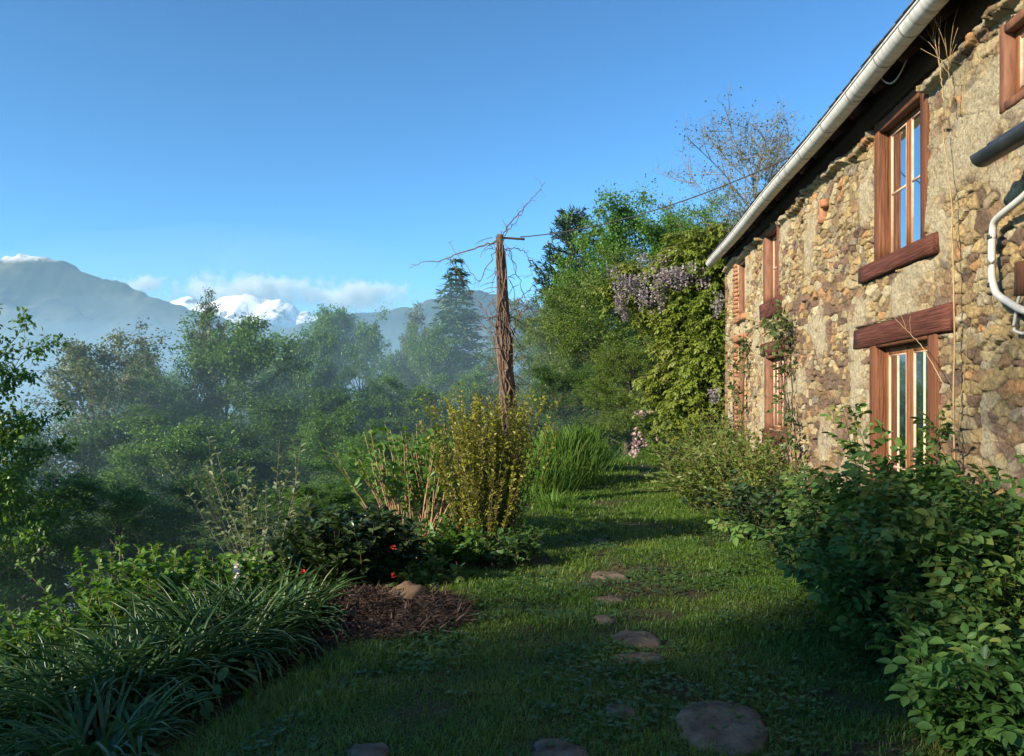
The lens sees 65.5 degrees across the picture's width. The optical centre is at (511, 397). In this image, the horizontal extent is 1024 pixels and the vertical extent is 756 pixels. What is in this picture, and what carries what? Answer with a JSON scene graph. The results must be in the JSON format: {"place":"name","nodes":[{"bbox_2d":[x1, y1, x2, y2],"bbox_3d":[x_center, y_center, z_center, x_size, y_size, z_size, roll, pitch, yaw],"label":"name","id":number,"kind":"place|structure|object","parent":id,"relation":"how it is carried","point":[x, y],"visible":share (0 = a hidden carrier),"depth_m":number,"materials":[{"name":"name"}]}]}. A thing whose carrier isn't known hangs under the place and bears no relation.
{"place":"outdoors","nodes":[
{"label":"outdoors","id":0,"kind":"place"},
{"bbox_2d":[0,254,405,438],"bbox_3d":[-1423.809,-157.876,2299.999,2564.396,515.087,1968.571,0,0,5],"label":"mountain","id":1,"kind":"structure","parent":0,"point":[66,299],"depth_m":2168.99,"materials":[{"name":"stone"}]},
{"bbox_2d":[170,294,317,332],"bbox_3d":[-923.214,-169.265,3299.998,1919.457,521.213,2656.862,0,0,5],"label":"snowy mountain","id":2,"kind":"structure","parent":0,"point":[282,313],"depth_m":3223.94,"materials":[{"name":"white snow"}]},
{"bbox_2d":[276,290,633,399],"bbox_3d":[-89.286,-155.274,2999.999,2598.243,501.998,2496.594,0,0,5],"label":"ridge","id":3,"kind":"structure","parent":0,"point":[393,327],"depth_m":2915.52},
{"bbox_2d":[0,0,911,325],"label":"sky","id":4,"kind":"structure","parent":0,"point":[297,153],"materials":[{"name":"blue"}]},
{"bbox_2d":[0,437,995,755],"bbox_3d":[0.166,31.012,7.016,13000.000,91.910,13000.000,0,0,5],"label":"ground","id":5,"kind":"structure","parent":0,"point":[628,617],"depth_m":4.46,"materials":[{"name":"green plant"}]},
{"bbox_2d":[0,303,81,648],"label":"maple tree","id":6,"kind":"object","parent":5,"relation":"on","point":[10,481],"visible":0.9,"depth_m":15.52,"materials":[{"name":"green plant"}]},
{"bbox_2d":[0,614,110,679],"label":"leafy shrub","id":7,"kind":"object","parent":5,"relation":"on","point":[4,646],"visible":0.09,"depth_m":5.34,"materials":[{"name":"green plant"}]},
{"bbox_2d":[0,466,139,651],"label":"broadleaf tree","id":8,"kind":"object","parent":5,"relation":"on","point":[29,604],"visible":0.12,"depth_m":16.72,"materials":[{"name":"green plant"}]},
{"bbox_2d":[0,638,145,755],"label":"strap plant","id":9,"kind":"object","parent":5,"relation":"on","point":[34,709],"visible":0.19,"depth_m":3.90,"materials":[{"name":"green plant"}]},
{"bbox_2d":[0,620,150,693],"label":"strap plant","id":10,"kind":"object","parent":5,"relation":"on","point":[45,663],"visible":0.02,"depth_m":4.84,"materials":[{"name":"green plant"}]},
{"bbox_2d":[0,587,189,668],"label":"leafy shrub","id":11,"kind":"object","parent":5,"relation":"on","point":[33,618],"visible":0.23,"depth_m":5.52,"materials":[{"name":"green plant"}]},
{"bbox_2d":[4,317,189,550],"bbox_3d":[-14.136,3.313,27.149,6.343,12.529,7.012,0,0,-41],"label":"alder tree","id":12,"kind":"object","parent":5,"relation":"on","point":[79,368],"visible":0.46,"depth_m":26.50,"materials":[{"name":"green plant"}]},
{"bbox_2d":[0,408,198,634],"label":"broadleaf tree","id":13,"kind":"object","parent":5,"relation":"on","point":[85,452],"visible":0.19,"depth_m":23.89,"materials":[{"name":"green plant"}]},
{"bbox_2d":[17,472,195,626],"bbox_3d":[-8.970,3.638,17.336,4.085,4.056,3.448,0,0,36],"label":"broadleaf tree","id":14,"kind":"object","parent":5,"relation":"on","point":[129,500],"visible":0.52,"depth_m":16.76,"materials":[{"name":"green plant"}]},
{"bbox_2d":[0,606,221,755],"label":"strap plant","id":15,"kind":"object","parent":5,"relation":"on","point":[38,664],"visible":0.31,"depth_m":4.12,"materials":[{"name":"green plant"}]},
{"bbox_2d":[0,658,223,755],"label":"strap plant","id":16,"kind":"object","parent":5,"relation":"on","point":[137,739],"visible":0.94,"depth_m":3.65,"materials":[{"name":"green plant"}]},
{"bbox_2d":[48,349,175,584],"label":"broadleaf tree","id":17,"kind":"object","parent":5,"relation":"on","point":[111,412],"visible":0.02,"depth_m":42.83,"materials":[{"name":"green plant"}]},
{"bbox_2d":[15,535,223,635],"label":"leafy shrub","id":18,"kind":"object","parent":5,"relation":"on","point":[164,566],"visible":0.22,"depth_m":6.15,"materials":[{"name":"green plant"}]},
{"bbox_2d":[46,600,227,661],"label":"strap plant","id":19,"kind":"object","parent":5,"relation":"on","point":[76,636],"visible":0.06,"depth_m":5.08,"materials":[{"name":"green plant"}]},
{"bbox_2d":[95,336,198,533],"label":"alder tree","id":20,"kind":"object","parent":5,"relation":"on","point":[147,370],"visible":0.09,"depth_m":32.55,"materials":[{"name":"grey plant"}]},
{"bbox_2d":[4,588,294,744],"bbox_3d":[-2.027,1.480,4.474,1.423,0.639,1.461,0,0,-32],"label":"strap plant","id":21,"kind":"object","parent":5,"relation":"on","point":[202,672],"visible":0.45,"depth_m":4.33,"materials":[{"name":"green plant"}]},
{"bbox_2d":[62,398,296,590],"bbox_3d":[-9.670,3.631,23.849,5.912,7.236,7.882,0,0,39],"label":"broadleaf tree","id":22,"kind":"object","parent":5,"relation":"on","point":[191,440],"visible":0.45,"depth_m":22.79,"materials":[{"name":"green plant"}]},
{"bbox_2d":[104,467,293,589],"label":"broadleaf tree","id":23,"kind":"object","parent":5,"relation":"on","point":[195,495],"visible":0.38,"depth_m":18.50,"materials":[{"name":"green plant"}]},
{"bbox_2d":[112,544,292,610],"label":"leafy shrub","id":24,"kind":"object","parent":5,"relation":"on","point":[205,569],"visible":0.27,"depth_m":6.23,"materials":[{"name":"green plant"}]},
{"bbox_2d":[87,562,320,658],"bbox_3d":[-2.039,1.509,5.487,1.424,0.749,1.563,0,0,5],"label":"strap plant","id":25,"kind":"object","parent":5,"relation":"on","point":[183,607],"visible":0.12,"depth_m":5.38,"materials":[{"name":"green plant"}]},
{"bbox_2d":[85,571,333,709],"bbox_3d":[-1.795,1.441,4.898,1.449,0.661,1.486,0,0,5],"label":"strap plant","id":26,"kind":"object","parent":5,"relation":"on","point":[276,633],"visible":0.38,"depth_m":4.82,"materials":[{"name":"green plant"}]},
{"bbox_2d":[103,307,317,554],"bbox_3d":[-10.520,2.769,28.629,6.801,12.053,8.058,0,0,-6],"label":"broadleaf tree","id":27,"kind":"object","parent":5,"relation":"on","point":[238,365],"visible":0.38,"depth_m":28.29,"materials":[{"name":"green plant"}]},
{"bbox_2d":[172,287,249,528],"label":"alder tree","id":28,"kind":"object","parent":5,"relation":"on","point":[203,390],"visible":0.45,"depth_m":28.90,"materials":[{"name":"green plant"}]},
{"bbox_2d":[144,435,312,580],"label":"silvery sapling","id":29,"kind":"object","parent":5,"relation":"on","point":[246,534],"visible":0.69,"depth_m":9.13,"materials":[{"name":"green plant"}]},
{"bbox_2d":[169,558,366,661],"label":"strap plant","id":30,"kind":"object","parent":5,"relation":"on","point":[311,604],"visible":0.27,"depth_m":5.34,"materials":[{"name":"green plant"}]},
{"bbox_2d":[263,529,305,586],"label":"camellia shrub","id":31,"kind":"object","parent":5,"relation":"on","point":[278,541],"visible":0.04,"depth_m":6.88,"materials":[{"name":"green plant"}]},
{"bbox_2d":[188,476,384,546],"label":"broadleaf tree","id":32,"kind":"object","parent":5,"relation":"on","point":[341,498],"visible":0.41,"depth_m":16.61,"materials":[{"name":"green plant"}]},
{"bbox_2d":[183,378,392,555],"bbox_3d":[-7.093,3.004,26.961,7.037,7.354,6.875,0,0,1],"label":"broadleaf tree","id":33,"kind":"object","parent":5,"relation":"on","point":[261,410],"visible":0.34,"depth_m":25.57,"materials":[{"name":"green plant"}]},
{"bbox_2d":[233,558,367,616],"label":"strap plant","id":34,"kind":"object","parent":5,"relation":"on","point":[288,588],"visible":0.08,"depth_m":6.14,"materials":[{"name":"green plant"}]},
{"bbox_2d":[230,396,382,535],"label":"broadleaf tree","id":35,"kind":"object","parent":5,"relation":"on","point":[322,428],"visible":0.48,"depth_m":23.54,"materials":[{"name":"green plant"}]},
{"bbox_2d":[247,310,366,533],"bbox_3d":[-9.156,2.641,35.275,5.089,13.268,6.786,0,0,12],"label":"broadleaf tree","id":36,"kind":"object","parent":5,"relation":"on","point":[312,378],"visible":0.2,"depth_m":35.57,"materials":[{"name":"green plant"}]},
{"bbox_2d":[0,446,639,755],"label":"ground cover","id":37,"kind":"object","parent":5,"relation":"on","point":[223,672],"visible":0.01,"depth_m":4.28,"materials":[{"name":"green plant"}]},
{"bbox_2d":[290,300,360,483],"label":"poplar tree","id":38,"kind":"object","parent":5,"relation":"on","point":[323,311],"visible":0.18,"depth_m":45.29,"materials":[{"name":"green plant"}]},
{"bbox_2d":[268,500,426,591],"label":"camellia shrub","id":39,"kind":"object","parent":5,"relation":"on","point":[377,545],"visible":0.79,"depth_m":6.53,"materials":[{"name":"green plant"}]},
{"bbox_2d":[307,302,409,437],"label":"broadleaf tree","id":40,"kind":"object","parent":5,"relation":"on","point":[365,339],"visible":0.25,"depth_m":45.77,"materials":[{"name":"green plant"}]},
{"bbox_2d":[345,742,389,755],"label":"stepping stone","id":41,"kind":"object","parent":5,"relation":"on","point":[372,749],"visible":1,"depth_m":3.52,"materials":[{"name":"grey stone"}]},
{"bbox_2d":[306,388,429,511],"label":"broadleaf tree","id":42,"kind":"object","parent":5,"relation":"on","point":[360,426],"visible":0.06,"depth_m":32.66,"materials":[{"name":"green plant"}]},
{"bbox_2d":[292,426,449,516],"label":"shrub","id":43,"kind":"object","parent":5,"relation":"on","point":[355,473],"visible":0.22,"depth_m":20.23,"materials":[{"name":"green plant"}]},
{"bbox_2d":[266,580,487,660],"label":"mulch","id":44,"kind":"object","parent":5,"relation":"on","point":[374,610],"visible":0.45,"depth_m":5.58,"materials":[{"name":"brown wood"}]},
{"bbox_2d":[384,580,426,601],"bbox_3d":[-0.824,1.528,6.002,0.391,0.239,0.251,-21,18,-16],"label":"rock","id":45,"kind":"object","parent":44,"relation":"on","point":[408,588],"visible":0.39,"depth_m":5.95,"materials":[{"name":"beige stone"}]},
{"bbox_2d":[317,417,489,557],"bbox_3d":[-1.018,0.995,8.810,1.763,1.607,1.856,0,0,5],"label":"hydrangea","id":46,"kind":"object","parent":5,"relation":"on","point":[387,481],"visible":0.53,"depth_m":8.64,"materials":[{"name":"green plant"}]},
{"bbox_2d":[339,373,468,501],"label":"broadleaf tree","id":47,"kind":"object","parent":5,"relation":"on","point":[386,401],"visible":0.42,"depth_m":29.74,"materials":[{"name":"green plant"}]},
{"bbox_2d":[383,301,448,431],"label":"alder tree","id":48,"kind":"object","parent":5,"relation":"on","point":[416,317],"visible":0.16,"depth_m":52.05,"materials":[{"name":"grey plant"}]},
{"bbox_2d":[376,321,466,467],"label":"broadleaf tree","id":49,"kind":"object","parent":5,"relation":"on","point":[428,353],"visible":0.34,"depth_m":44.94,"materials":[{"name":"green plant"}]},
{"bbox_2d":[382,425,466,539],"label":"hydrangea","id":50,"kind":"object","parent":5,"relation":"on","point":[420,484],"visible":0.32,"depth_m":8.85,"materials":[{"name":"green plant"}]},
{"bbox_2d":[384,551,476,589],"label":"plant","id":51,"kind":"object","parent":5,"relation":"on","point":[423,576],"visible":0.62,"depth_m":6.89,"materials":[{"name":"green plant"}]},
{"bbox_2d":[410,521,474,566],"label":"plant","id":52,"kind":"object","parent":5,"relation":"on","point":[425,546],"visible":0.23,"depth_m":7.91,"materials":[{"name":"green plant"}]},
{"bbox_2d":[401,258,496,500],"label":"fir tree","id":53,"kind":"object","parent":5,"relation":"on","point":[459,323],"visible":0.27,"depth_m":51.51,"materials":[{"name":"green plant"}]},
{"bbox_2d":[423,370,498,464],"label":"broadleaf tree","id":54,"kind":"object","parent":5,"relation":"on","point":[468,389],"visible":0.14,"depth_m":34.81,"materials":[{"name":"green plant"}]},
{"bbox_2d":[417,507,526,567],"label":"plant","id":55,"kind":"object","parent":5,"relation":"on","point":[460,555],"visible":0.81,"depth_m":7.76,"materials":[{"name":"green plant"}]},
{"bbox_2d":[410,379,562,558],"bbox_3d":[-0.276,0.735,8.240,1.488,1.864,1.352,0,0,39],"label":"yellow shrub","id":56,"kind":"object","parent":5,"relation":"on","point":[492,500],"visible":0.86,"depth_m":8.01,"materials":[{"name":"yellow leaf"},{"name":"dark twig"}]},
{"bbox_2d":[450,355,528,446],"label":"broadleaf tree","id":57,"kind":"object","parent":5,"relation":"on","point":[490,372],"visible":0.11,"depth_m":43.30,"materials":[{"name":"green plant"}]},
{"bbox_2d":[497,234,524,438],"bbox_3d":[-0.018,-0.241,11.604,0.406,4.272,0.160,0,0,5],"label":"post","id":58,"kind":"object","parent":5,"relation":"on","point":[500,237],"visible":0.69,"depth_m":11.56,"materials":[{"name":"brown wood"}]},
{"bbox_2d":[409,179,544,513],"bbox_3d":[-0.552,-0.783,11.703,2.047,5.069,0.865,0,0,5],"label":"dead vine","id":59,"kind":"object","parent":58,"relation":"attached to","point":[505,368],"visible":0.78,"depth_m":11.55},
{"bbox_2d":[520,155,792,237],"bbox_3d":[1.715,-2.576,10.399,4.003,0.516,0.015,0,0,37],"label":"overhead wire","id":60,"kind":"object","parent":58,"relation":"attached to","point":[664,206],"visible":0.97,"depth_m":10.19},
{"bbox_2d":[473,525,549,569],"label":"plant","id":61,"kind":"object","parent":5,"relation":"on","point":[502,552],"visible":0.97,"depth_m":7.59,"materials":[{"name":"green plant"}]},
{"bbox_2d":[473,287,627,444],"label":"oak tree","id":62,"kind":"object","parent":5,"relation":"on","point":[537,338],"visible":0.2,"depth_m":34.87,"materials":[{"name":"green plant"}]},
{"bbox_2d":[518,444,590,503],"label":"tall grass","id":63,"kind":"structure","parent":5,"relation":"on","point":[551,473],"depth_m":12.98,"materials":[{"name":"green plant"}]},
{"bbox_2d":[519,484,592,514],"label":"tall grass","id":64,"kind":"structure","parent":5,"relation":"on","point":[555,502],"depth_m":11.21,"materials":[{"name":"green plant"}]},
{"bbox_2d":[532,738,587,755],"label":"stepping stone","id":65,"kind":"object","parent":5,"relation":"on","point":[558,747],"visible":0.94,"depth_m":3.61,"materials":[{"name":"grey stone"}]},
{"bbox_2d":[513,204,612,419],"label":"pine tree","id":66,"kind":"object","parent":5,"relation":"on","point":[561,224],"visible":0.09,"depth_m":61.42,"materials":[{"name":"green plant"}]},
{"bbox_2d":[520,361,612,443],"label":"broadleaf tree","id":67,"kind":"object","parent":5,"relation":"on","point":[544,376],"visible":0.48,"depth_m":25.64,"materials":[{"name":"green plant"}]},
{"bbox_2d":[493,253,655,429],"bbox_3d":[4.560,-1.273,32.735,10.307,9.284,8.432,0,0,-24],"label":"oak tree","id":68,"kind":"object","parent":5,"relation":"on","point":[570,367],"visible":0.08,"depth_m":31.53,"materials":[{"name":"green plant"}]},
{"bbox_2d":[527,422,625,486],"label":"tall grass","id":69,"kind":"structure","parent":5,"relation":"on","point":[573,444],"depth_m":14.32,"materials":[{"name":"green plant"}]},
{"bbox_2d":[229,519,924,755],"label":"weeds","id":70,"kind":"object","parent":5,"relation":"on","point":[769,624],"visible":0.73,"depth_m":4.73,"materials":[{"name":"green plant"}]},
{"bbox_2d":[515,242,665,424],"bbox_3d":[4.435,-1.727,29.486,7.844,7.981,9.588,0,0,24],"label":"oak tree","id":71,"kind":"object","parent":5,"relation":"on","point":[600,332],"visible":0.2,"depth_m":28.57,"materials":[{"name":"green plant"}]},
{"bbox_2d":[557,422,645,472],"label":"tall grass","id":72,"kind":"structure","parent":5,"relation":"on","point":[595,431],"depth_m":16.81,"materials":[{"name":"green plant"}]},
{"bbox_2d":[569,335,668,454],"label":"oak tree","id":73,"kind":"object","parent":5,"relation":"on","point":[632,355],"visible":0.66,"depth_m":23.76,"materials":[{"name":"green plant"}]},
{"bbox_2d":[523,173,722,419],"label":"lime tree","id":74,"kind":"object","parent":5,"relation":"on","point":[615,232],"visible":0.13,"depth_m":46.71,"materials":[{"name":"green plant"}]},
{"bbox_2d":[612,630,661,648],"bbox_3d":[0.809,1.608,5.235,0.329,0.103,0.396,0,0,2],"label":"stepping stone","id":75,"kind":"object","parent":5,"relation":"on","point":[645,639],"visible":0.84,"depth_m":5.17,"materials":[{"name":"grey stone"}]},
{"bbox_2d":[614,392,670,457],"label":"blossom shrub","id":76,"kind":"object","parent":5,"relation":"on","point":[642,430],"visible":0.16,"depth_m":20.54,"materials":[{"name":"green plant"}]},
{"bbox_2d":[586,223,730,449],"bbox_3d":[3.556,-1.034,17.576,2.702,5.300,4.279,0,0,-41],"label":"wisteria","id":77,"kind":"object","parent":5,"relation":"on","point":[674,296],"visible":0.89,"depth_m":16.75,"materials":[{"name":"green plant"}]},
{"bbox_2d":[626,183,742,341],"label":"lime tree","id":78,"kind":"object","parent":5,"relation":"on","point":[704,214],"visible":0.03,"depth_m":44.11,"materials":[{"name":"green plant"}]},
{"bbox_2d":[635,419,748,488],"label":"brush shrub","id":79,"kind":"object","parent":5,"relation":"on","point":[687,436],"visible":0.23,"depth_m":13.39,"materials":[{"name":"plant"}]},
{"bbox_2d":[651,407,747,488],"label":"brush shrub","id":80,"kind":"object","parent":5,"relation":"on","point":[718,425],"visible":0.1,"depth_m":14.02,"materials":[{"name":"plant"}]},
{"bbox_2d":[626,431,775,510],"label":"brush shrub","id":81,"kind":"object","parent":5,"relation":"on","point":[684,478],"visible":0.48,"depth_m":11.29,"materials":[{"name":"plant"}]},
{"bbox_2d":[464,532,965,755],"bbox_3d":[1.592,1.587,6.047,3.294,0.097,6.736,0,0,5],"label":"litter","id":82,"kind":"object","parent":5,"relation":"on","point":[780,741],"visible":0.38,"depth_m":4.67,"materials":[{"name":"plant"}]},
{"bbox_2d":[675,701,767,755],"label":"stepping stone","id":83,"kind":"object","parent":5,"relation":"on","point":[736,735],"visible":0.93,"depth_m":3.76,"materials":[{"name":"grey stone"}]},
{"bbox_2d":[650,83,811,246],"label":"bare tree","id":84,"kind":"object","parent":5,"relation":"on","point":[751,160],"visible":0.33,"depth_m":43.08,"materials":[{"name":"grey plant"}]},
{"bbox_2d":[712,328,751,452],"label":"climbing plant","id":85,"kind":"object","parent":5,"relation":"on","point":[734,365],"visible":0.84,"depth_m":13.44,"materials":[{"name":"green plant"}]},
{"bbox_2d":[674,425,798,512],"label":"brush shrub","id":86,"kind":"object","parent":5,"relation":"on","point":[709,460],"visible":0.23,"depth_m":10.82,"materials":[{"name":"plant"}]},
{"bbox_2d":[681,468,810,539],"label":"dark shrub","id":87,"kind":"object","parent":5,"relation":"on","point":[741,500],"visible":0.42,"depth_m":9.01,"materials":[{"name":"green plant"}]},
{"bbox_2d":[688,438,812,521],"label":"brush shrub","id":88,"kind":"object","parent":5,"relation":"on","point":[750,480],"visible":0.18,"depth_m":10.02,"materials":[{"name":"plant"}]},
{"bbox_2d":[756,299,806,489],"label":"climbing plant","id":89,"kind":"object","parent":5,"relation":"on","point":[783,323],"visible":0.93,"depth_m":10.25,"materials":[{"name":"green plant"}]},
{"bbox_2d":[735,482,841,567],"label":"dark shrub","id":90,"kind":"object","parent":5,"relation":"on","point":[771,503],"visible":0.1,"depth_m":7.52,"materials":[{"name":"green plant"}]},
{"bbox_2d":[707,459,999,598],"bbox_3d":[2.716,1.007,5.755,2.026,1.216,2.192,0,0,-24],"label":"rose bush","id":91,"kind":"object","parent":5,"relation":"on","point":[801,512],"visible":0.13,"depth_m":5.66,"materials":[{"name":"green plant"}]},
{"bbox_2d":[705,0,1023,538],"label":"stone house","id":92,"kind":"structure","parent":5,"relation":"on","point":[836,241],"depth_m":6.85,"materials":[{"name":"stone"}]},
{"bbox_2d":[739,259,745,314],"bbox_3d":[4.110,-1.940,13.957,0.147,0.961,0.672,0,0,5],"label":"window","id":93,"kind":"structure","parent":92,"relation":"in","point":[742,304],"depth_m":14.22,"materials":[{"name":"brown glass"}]},
{"bbox_2d":[732,315,789,467],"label":"climbing plant","id":94,"kind":"object","parent":92,"relation":"attached to","point":[767,326],"visible":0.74,"depth_m":10.75,"materials":[{"name":"green plant"}]},
{"bbox_2d":[759,223,782,320],"bbox_3d":[3.914,-1.854,11.702,0.305,1.333,1.201,0,0,5],"label":"window","id":95,"kind":"structure","parent":92,"relation":"in","point":[771,283],"depth_m":11.99,"materials":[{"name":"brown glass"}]},
{"bbox_2d":[760,337,791,451],"bbox_3d":[3.898,-0.039,11.437,0.320,1.569,1.610,0,0,5],"label":"window","id":96,"kind":"structure","parent":92,"relation":"in","point":[771,420],"depth_m":11.84,"materials":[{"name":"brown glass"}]},
{"bbox_2d":[858,76,939,283],"bbox_3d":[3.450,-1.836,6.934,0.303,1.449,1.701,0,0,6],"label":"window","id":97,"kind":"structure","parent":92,"relation":"in","point":[901,138],"depth_m":7.03,"materials":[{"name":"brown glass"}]},
{"bbox_2d":[853,302,957,485],"bbox_3d":[3.471,0.496,6.912,0.306,2.410,2.142,0,0,5],"label":"door","id":98,"kind":"structure","parent":92,"relation":"in","point":[903,381],"depth_m":6.90,"materials":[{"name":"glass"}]},
{"bbox_2d":[937,112,968,471],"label":"dry stem","id":99,"kind":"object","parent":92,"relation":"attached to","point":[953,390],"visible":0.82,"depth_m":5.68,"materials":[{"name":"plant"}]},
{"bbox_2d":[999,8,1023,113],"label":"window","id":100,"kind":"structure","parent":92,"relation":"in","point":[1011,35],"depth_m":5.15,"materials":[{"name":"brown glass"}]},
{"bbox_2d":[774,513,1019,661],"bbox_3d":[2.635,1.189,4.918,1.721,0.889,1.778,0,0,-40],"label":"rose bush","id":101,"kind":"object","parent":5,"relation":"on","point":[854,593],"visible":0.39,"depth_m":4.85,"materials":[{"name":"green plant"}]},
{"bbox_2d":[818,400,955,505],"bbox_3d":[2.961,0.824,5.894,1.183,1.615,0.984,0,0,37],"label":"rose spray","id":102,"kind":"object","parent":101,"relation":"attached to","point":[867,455],"visible":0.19,"depth_m":5.91,"materials":[{"name":"green plant"}]},
{"bbox_2d":[814,455,1023,608],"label":"rose bush","id":103,"kind":"object","parent":5,"relation":"on","point":[873,525],"visible":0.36,"depth_m":4.72,"materials":[{"name":"green plant"}]},
{"bbox_2d":[826,483,1023,652],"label":"rose bush","id":104,"kind":"object","parent":5,"relation":"on","point":[1000,582],"visible":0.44,"depth_m":4.25,"materials":[{"name":"green plant"}]},
{"bbox_2d":[865,558,1023,676],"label":"rose bush","id":105,"kind":"object","parent":5,"relation":"on","point":[929,617],"visible":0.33,"depth_m":4.14,"materials":[{"name":"green plant"}]},
{"bbox_2d":[866,611,1023,755],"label":"young shrub","id":106,"kind":"object","parent":5,"relation":"on","point":[972,708],"visible":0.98,"depth_m":3.39,"materials":[{"name":"green plant"}]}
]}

